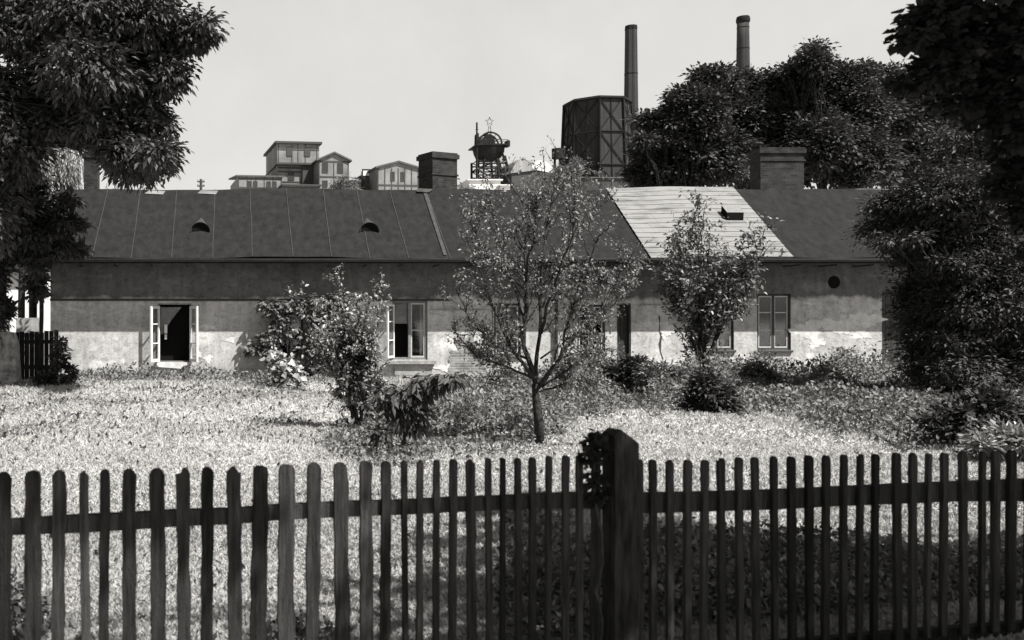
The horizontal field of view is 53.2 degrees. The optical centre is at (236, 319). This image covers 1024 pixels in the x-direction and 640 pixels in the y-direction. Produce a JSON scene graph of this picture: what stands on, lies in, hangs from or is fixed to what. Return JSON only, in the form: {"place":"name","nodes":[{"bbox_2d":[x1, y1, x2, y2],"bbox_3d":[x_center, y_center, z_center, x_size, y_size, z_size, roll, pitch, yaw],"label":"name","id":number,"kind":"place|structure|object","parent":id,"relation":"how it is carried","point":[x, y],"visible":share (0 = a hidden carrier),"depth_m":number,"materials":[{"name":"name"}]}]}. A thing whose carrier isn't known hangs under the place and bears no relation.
{"place":"outdoors","nodes":[
{"label":"outdoors","id":0,"kind":"place"},
{"bbox_2d":[468,117,509,181],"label":"winding tower","id":1,"kind":"structure","parent":0,"point":[486,148],"depth_m":130.46,"materials":[{"name":"metal"}]},
{"bbox_2d":[0,0,984,189],"label":"sky","id":2,"kind":"structure","parent":0,"point":[375,82],"materials":[{"name":"white"}]},
{"bbox_2d":[0,375,1023,639],"bbox_3d":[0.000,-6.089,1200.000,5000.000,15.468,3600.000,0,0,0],"label":"ground","id":3,"kind":"structure","parent":0,"point":[418,460],"depth_m":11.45,"materials":[{"name":"plant"}]},
{"bbox_2d":[0,331,21,383],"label":"gate pillar","id":4,"kind":"structure","parent":3,"relation":"on","point":[10,367],"depth_m":23.20,"materials":[{"name":"paint"}]},
{"bbox_2d":[18,265,24,317],"bbox_3d":[-5.961,-0.456,26.586,0.228,4.234,0.216,0,0,0],"label":"wooden post","id":5,"kind":"object","parent":3,"relation":"on","point":[21,304],"visible":0.17,"depth_m":26.50,"materials":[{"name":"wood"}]},
{"bbox_2d":[2,264,49,332],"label":"neighbour house","id":6,"kind":"structure","parent":3,"relation":"on","point":[14,293],"depth_m":33.00,"materials":[{"name":"paint"}]},
{"bbox_2d":[29,300,36,317],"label":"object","id":7,"kind":"object","parent":6,"relation":"in","point":[33,310],"depth_m":27.29,"materials":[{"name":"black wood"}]},
{"bbox_2d":[16,318,38,377],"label":"wall","id":8,"kind":"structure","parent":3,"relation":"on","point":[26,325],"depth_m":25.40,"materials":[{"name":"white paint"}]},
{"bbox_2d":[15,330,58,379],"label":"plank gate","id":9,"kind":"structure","parent":3,"relation":"on","point":[38,346],"depth_m":24.60,"materials":[{"name":"brown wood"}]},
{"bbox_2d":[39,296,43,332],"bbox_3d":[-5.347,-0.087,26.199,0.149,3.495,0.127,0,0,0],"label":"wooden post","id":10,"kind":"object","parent":3,"relation":"on","point":[41,314],"visible":0.2,"depth_m":26.15,"materials":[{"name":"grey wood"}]},
{"bbox_2d":[0,169,95,346],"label":"elder tree","id":11,"kind":"object","parent":3,"relation":"on","point":[48,240],"visible":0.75,"depth_m":22.51,"materials":[{"name":"black plant"}]},
{"bbox_2d":[30,335,80,386],"bbox_3d":[-4.276,1.027,22.493,1.237,1.388,0.917,0,0,0],"label":"shrub","id":12,"kind":"object","parent":3,"relation":"on","point":[63,363],"visible":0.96,"depth_m":22.39,"materials":[{"name":"black plant"}]},
{"bbox_2d":[38,147,118,193],"bbox_3d":[-6.031,-2.755,36.079,3.648,8.746,1.654,0,0,0],"label":"willow tree","id":13,"kind":"object","parent":3,"relation":"on","point":[68,168],"visible":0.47,"depth_m":35.68,"materials":[{"name":"grey plant"}]},
{"bbox_2d":[0,0,234,260],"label":"chestnut tree","id":14,"kind":"object","parent":3,"relation":"on","point":[94,98],"visible":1,"depth_m":19.00,"materials":[{"name":"grey plant"}]},
{"bbox_2d":[197,179,204,189],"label":"utility pole","id":15,"kind":"object","parent":3,"relation":"on","point":[200,185],"visible":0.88,"depth_m":61.93,"materials":[{"name":"grey wood"}]},
{"bbox_2d":[229,175,283,188],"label":"flat hall","id":16,"kind":"structure","parent":3,"relation":"on","point":[253,181],"depth_m":128.33,"materials":[{"name":"grey"}]},
{"bbox_2d":[253,181,257,186],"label":"window","id":17,"kind":"structure","parent":16,"relation":"in","point":[255,183],"depth_m":128.19,"materials":[{"name":"grey glass"}]},
{"bbox_2d":[272,181,276,186],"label":"window","id":18,"kind":"structure","parent":16,"relation":"in","point":[274,183],"depth_m":128.50,"materials":[{"name":"grey glass"}]},
{"bbox_2d":[269,335,276,382],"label":"hollyhock","id":19,"kind":"object","parent":3,"relation":"on","point":[273,340],"visible":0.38,"depth_m":22.93,"materials":[{"name":"grey plant"}]},
{"bbox_2d":[259,347,293,386],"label":"hollyhock","id":20,"kind":"object","parent":3,"relation":"on","point":[277,356],"visible":0.67,"depth_m":22.38,"materials":[{"name":"grey plant"}]},
{"bbox_2d":[275,357,307,388],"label":"hollyhock","id":21,"kind":"object","parent":3,"relation":"on","point":[296,375],"visible":0.88,"depth_m":21.96,"materials":[{"name":"white plant"}]},
{"bbox_2d":[263,141,321,183],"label":"screening tower","id":22,"kind":"structure","parent":3,"relation":"on","point":[291,162],"depth_m":132.87,"materials":[{"name":"grey"}]},
{"bbox_2d":[286,147,292,155],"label":"window","id":23,"kind":"structure","parent":22,"relation":"in","point":[289,152],"depth_m":132.29,"materials":[{"name":"grey"}]},
{"bbox_2d":[288,172,293,179],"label":"window","id":24,"kind":"structure","parent":22,"relation":"in","point":[290,174],"depth_m":133.13,"materials":[{"name":"grey"}]},
{"bbox_2d":[304,147,309,155],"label":"window","id":25,"kind":"structure","parent":22,"relation":"in","point":[306,149],"depth_m":132.58,"materials":[{"name":"grey"}]},
{"bbox_2d":[278,184,321,187],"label":"annexe","id":26,"kind":"structure","parent":3,"relation":"on","point":[300,185],"depth_m":126.16,"materials":[{"name":"grey"}]},
{"bbox_2d":[312,151,351,188],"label":"gabled house","id":27,"kind":"structure","parent":3,"relation":"on","point":[329,167],"depth_m":130.25,"materials":[{"name":"grey paint"}]},
{"bbox_2d":[322,163,327,172],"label":"window","id":28,"kind":"structure","parent":27,"relation":"in","point":[324,165],"depth_m":130.04,"materials":[{"name":"grey"}]},
{"bbox_2d":[323,180,327,186],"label":"window","id":29,"kind":"structure","parent":27,"relation":"in","point":[325,183],"depth_m":130.04,"materials":[{"name":"grey glass"}]},
{"bbox_2d":[337,163,342,172],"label":"window","id":30,"kind":"structure","parent":27,"relation":"in","point":[339,165],"depth_m":130.33,"materials":[{"name":"grey"}]},
{"bbox_2d":[284,263,391,425],"bbox_3d":[1.476,0.407,14.018,1.568,2.470,1.120,0,0,8],"label":"lilac shrub","id":31,"kind":"object","parent":3,"relation":"on","point":[351,390],"visible":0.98,"depth_m":13.85,"materials":[{"name":"grey plant"}]},
{"bbox_2d":[328,172,362,189],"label":"bush","id":32,"kind":"object","parent":3,"relation":"on","point":[338,185],"visible":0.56,"depth_m":121.41,"materials":[{"name":"grey plant"}]},
{"bbox_2d":[346,180,360,188],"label":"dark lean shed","id":33,"kind":"structure","parent":3,"relation":"on","point":[354,183],"depth_m":128.09,"materials":[{"name":"grey"}]},
{"bbox_2d":[361,169,369,189],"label":"hoist frame","id":34,"kind":"object","parent":3,"relation":"on","point":[365,181],"visible":0.39,"depth_m":131.02,"materials":[{"name":"metal"}]},
{"bbox_2d":[357,161,418,189],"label":"gabled hall","id":35,"kind":"structure","parent":3,"relation":"on","point":[398,175],"depth_m":127.37,"materials":[{"name":"grey paint"}]},
{"bbox_2d":[391,172,394,180],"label":"window","id":36,"kind":"structure","parent":35,"relation":"in","point":[392,173],"depth_m":127.19,"materials":[{"name":"grey"}]},
{"bbox_2d":[401,172,404,180],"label":"window","id":37,"kind":"structure","parent":35,"relation":"in","point":[402,173],"depth_m":127.37,"materials":[{"name":"grey"}]},
{"bbox_2d":[364,369,472,456],"bbox_3d":[2.100,1.086,11.176,1.234,1.038,0.731,0,0,20],"label":"chestnut sapling","id":38,"kind":"object","parent":3,"relation":"on","point":[393,409],"visible":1,"depth_m":11.10,"materials":[{"name":"grey plant"}]},
{"bbox_2d":[457,184,475,188],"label":"bush","id":39,"kind":"object","parent":3,"relation":"on","point":[462,187],"visible":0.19,"depth_m":117.72,"materials":[{"name":"grey plant"}]},
{"bbox_2d":[458,179,502,189],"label":"white annexe","id":40,"kind":"structure","parent":3,"relation":"on","point":[477,182],"depth_m":125.00,"materials":[{"name":"white paint"}]},
{"bbox_2d":[497,184,512,189],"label":"white kiosk","id":41,"kind":"object","parent":3,"relation":"on","point":[505,186],"visible":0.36,"depth_m":124.00,"materials":[{"name":"white paint"}]},
{"bbox_2d":[483,366,531,388],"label":"shrub","id":42,"kind":"object","parent":3,"relation":"on","point":[507,373],"visible":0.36,"depth_m":20.79,"materials":[{"name":"grey plant"}]},
{"bbox_2d":[0,427,1023,639],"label":"picket fence","id":43,"kind":"object","parent":3,"relation":"on","point":[628,505],"visible":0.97,"depth_m":4.15,"materials":[{"name":"black wood"}]},
{"bbox_2d":[574,428,615,639],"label":"ivy","id":44,"kind":"object","parent":43,"relation":"attached to","point":[595,450],"visible":1,"depth_m":4.14,"materials":[{"name":"black plant"}]},
{"bbox_2d":[0,341,1023,639],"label":"weeds","id":45,"kind":"object","parent":3,"relation":"on","point":[854,393],"visible":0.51,"depth_m":12.38,"materials":[{"name":"plant"}]},
{"bbox_2d":[494,158,553,189],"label":"sheet roof shed","id":46,"kind":"structure","parent":3,"relation":"on","point":[515,175],"depth_m":129.47,"materials":[{"name":"grey metal"}]},
{"bbox_2d":[50,147,1019,377],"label":"long cottage","id":47,"kind":"structure","parent":3,"relation":"on","point":[176,279],"depth_m":26.00,"materials":[{"name":"paint"}]},
{"bbox_2d":[150,303,197,368],"bbox_3d":[-1.675,0.433,25.898,1.293,1.763,0.563,0,0,0],"label":"window","id":48,"kind":"structure","parent":47,"relation":"in","point":[165,315],"depth_m":25.93,"materials":[{"name":"grey paint"}]},
{"bbox_2d":[275,305,304,360],"bbox_3d":[1.421,0.343,26.045,0.823,1.514,0.210,0,0,0],"label":"window","id":49,"kind":"structure","parent":47,"relation":"in","point":[301,320],"depth_m":26.05,"materials":[{"name":"wood"}]},
{"bbox_2d":[240,290,355,377],"bbox_3d":[1.681,0.547,25.534,3.185,2.704,0.880,0,0,0],"label":"climbing vine","id":50,"kind":"object","parent":47,"relation":"attached to","point":[273,312],"visible":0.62,"depth_m":25.44,"materials":[{"name":"grey plant"}]},
{"bbox_2d":[387,301,435,374],"bbox_3d":[4.692,0.488,25.929,1.347,2.013,0.450,0,0,0],"label":"window","id":51,"kind":"structure","parent":47,"relation":"in","point":[410,365],"depth_m":26.04,"materials":[{"name":"grey paint"}]},
{"bbox_2d":[494,303,520,357],"bbox_3d":[7.332,0.291,26.045,0.788,1.479,0.210,0,0,0],"label":"window","id":52,"kind":"structure","parent":47,"relation":"in","point":[505,305],"depth_m":26.05,"materials":[{"name":"grey wood"}]},
{"bbox_2d":[577,305,606,354],"bbox_3d":[9.603,0.265,26.045,0.823,1.358,0.210,0,0,0],"label":"window","id":53,"kind":"structure","parent":47,"relation":"in","point":[595,306],"depth_m":26.05,"materials":[{"name":"grey wood"}]},
{"bbox_2d":[617,303,630,362],"bbox_3d":[10.487,0.555,26.088,0.379,2.010,0.136,0,0,0],"label":"door","id":54,"kind":"structure","parent":47,"relation":"in","point":[621,323],"depth_m":26.12,"materials":[{"name":"black wood"}]},
{"bbox_2d":[700,300,735,351],"bbox_3d":[13.009,0.161,26.045,0.979,1.427,0.210,0,0,0],"label":"window","id":55,"kind":"structure","parent":47,"relation":"in","point":[722,336],"depth_m":26.06,"materials":[{"name":"grey wood"}]},
{"bbox_2d":[757,294,792,351],"bbox_3d":[14.551,0.083,26.045,0.979,1.583,0.210,0,0,0],"label":"window","id":56,"kind":"structure","parent":47,"relation":"in","point":[772,348],"depth_m":26.05,"materials":[{"name":"grey wood"}]},
{"bbox_2d":[882,291,911,373],"bbox_3d":[18.027,0.391,26.088,1.107,2.339,0.136,0,0,0],"label":"door","id":57,"kind":"structure","parent":47,"relation":"in","point":[885,331],"depth_m":26.12,"materials":[{"name":"black wood"}]},
{"bbox_2d":[435,135,654,443],"bbox_3d":[3.969,-0.381,12.047,2.875,3.997,2.430,0,0,0],"label":"fruit tree","id":58,"kind":"object","parent":3,"relation":"on","point":[561,375],"visible":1,"depth_m":11.98,"materials":[{"name":"grey plant"}]},
{"bbox_2d":[552,148,562,190],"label":"water tank","id":59,"kind":"object","parent":3,"relation":"on","point":[556,154],"visible":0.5,"depth_m":133.45,"materials":[{"name":"metal"}]},
{"bbox_2d":[536,155,586,190],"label":"round tree","id":60,"kind":"object","parent":3,"relation":"on","point":[567,172],"visible":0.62,"depth_m":109.70,"materials":[{"name":"grey plant"}]},
{"bbox_2d":[553,373,613,400],"bbox_3d":[6.764,1.354,18.712,1.216,0.646,0.948,0,0,-22],"label":"shrub","id":61,"kind":"object","parent":3,"relation":"on","point":[605,383],"visible":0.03,"depth_m":18.64,"materials":[{"name":"grey plant"}]},
{"bbox_2d":[558,177,630,190],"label":"brick engine house","id":62,"kind":"structure","parent":3,"relation":"on","point":[605,182],"depth_m":132.27,"materials":[{"name":"grey"}]},
{"bbox_2d":[561,95,633,176],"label":"cooling tower","id":63,"kind":"structure","parent":3,"relation":"on","point":[594,129],"depth_m":137.88,"materials":[{"name":"black"}]},
{"bbox_2d":[590,353,650,393],"bbox_3d":[7.950,1.157,19.808,1.461,0.967,0.918,0,0,0],"label":"shrub","id":64,"kind":"object","parent":3,"relation":"on","point":[622,370],"visible":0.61,"depth_m":19.66,"materials":[{"name":"black plant"}]},
{"bbox_2d":[624,24,637,132],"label":"factory chimney","id":65,"kind":"object","parent":3,"relation":"on","point":[631,74],"visible":0.42,"depth_m":159.11,"materials":[{"name":"brick"}]},
{"bbox_2d":[630,359,689,393],"bbox_3d":[8.515,1.213,19.164,1.257,0.878,0.881,0,0,11],"label":"shrub","id":66,"kind":"object","parent":3,"relation":"on","point":[645,372],"visible":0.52,"depth_m":19.09,"materials":[{"name":"grey plant"}]},
{"bbox_2d":[615,60,761,187],"bbox_3d":[17.778,-4.503,38.163,6.039,12.186,4.363,0,0,0],"label":"broadleaf tree","id":67,"kind":"object","parent":3,"relation":"on","point":[683,136],"visible":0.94,"depth_m":37.19,"materials":[{"name":"grey plant"}]},
{"bbox_2d":[634,188,784,374],"bbox_3d":[10.133,-0.655,20.952,3.041,4.414,1.982,0,0,0],"label":"pear tree","id":68,"kind":"object","parent":3,"relation":"on","point":[710,310],"visible":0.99,"depth_m":20.88,"materials":[{"name":"grey plant"}]},
{"bbox_2d":[673,365,747,413],"bbox_3d":[7.720,1.204,15.638,1.090,0.951,0.958,0,0,-29],"label":"shrub","id":69,"kind":"object","parent":3,"relation":"on","point":[710,392],"visible":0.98,"depth_m":15.46,"materials":[{"name":"grey plant"}]},
{"bbox_2d":[683,373,753,391],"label":"shrub","id":70,"kind":"object","parent":3,"relation":"on","point":[745,382],"visible":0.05,"depth_m":19.43,"materials":[{"name":"grey plant"}]},
{"bbox_2d":[734,15,749,188],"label":"factory chimney","id":71,"kind":"object","parent":3,"relation":"on","point":[743,45],"visible":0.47,"depth_m":174.11,"materials":[{"name":"brick"}]},
{"bbox_2d":[677,61,831,188],"bbox_3d":[21.470,-4.697,39.996,6.555,12.614,4.752,0,0,0],"label":"broadleaf tree","id":72,"kind":"object","parent":3,"relation":"on","point":[760,108],"visible":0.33,"depth_m":38.92,"materials":[{"name":"black plant"}]},
{"bbox_2d":[734,356,787,387],"bbox_3d":[11.372,1.204,20.864,1.155,0.884,0.859,0,0,0],"label":"shrub","id":73,"kind":"object","parent":3,"relation":"on","point":[760,368],"visible":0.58,"depth_m":20.74,"materials":[{"name":"black plant"}]},
{"bbox_2d":[764,35,909,188],"bbox_3d":[23.940,-5.045,38.820,5.227,13.141,6.270,0,0,40],"label":"broadleaf tree","id":74,"kind":"object","parent":3,"relation":"on","point":[845,144],"visible":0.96,"depth_m":37.88,"materials":[{"name":"grey plant"}]},
{"bbox_2d":[854,56,975,189],"bbox_3d":[30.183,-4.882,40.724,9.779,12.861,5.182,0,0,0],"label":"broadleaf tree","id":75,"kind":"object","parent":3,"relation":"on","point":[916,119],"visible":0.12,"depth_m":39.55,"materials":[{"name":"grey plant"}]},
{"bbox_2d":[840,120,1023,401],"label":"dense tree","id":76,"kind":"object","parent":3,"relation":"on","point":[960,296],"visible":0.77,"depth_m":17.17,"materials":[{"name":"black plant"}]},
{"bbox_2d":[880,0,1023,264],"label":"maple tree","id":77,"kind":"object","parent":3,"relation":"on","point":[971,52],"visible":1,"depth_m":4.95,"materials":[{"name":"black plant"}]},
{"bbox_2d":[905,376,1023,444],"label":"shrub","id":78,"kind":"object","parent":3,"relation":"on","point":[984,400],"visible":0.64,"depth_m":11.59,"materials":[{"name":"grey plant"}]},
{"bbox_2d":[956,418,1023,461],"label":"shrub","id":79,"kind":"object","parent":3,"relation":"on","point":[1002,443],"visible":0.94,"depth_m":10.59,"materials":[{"name":"grey plant"}]}
]}

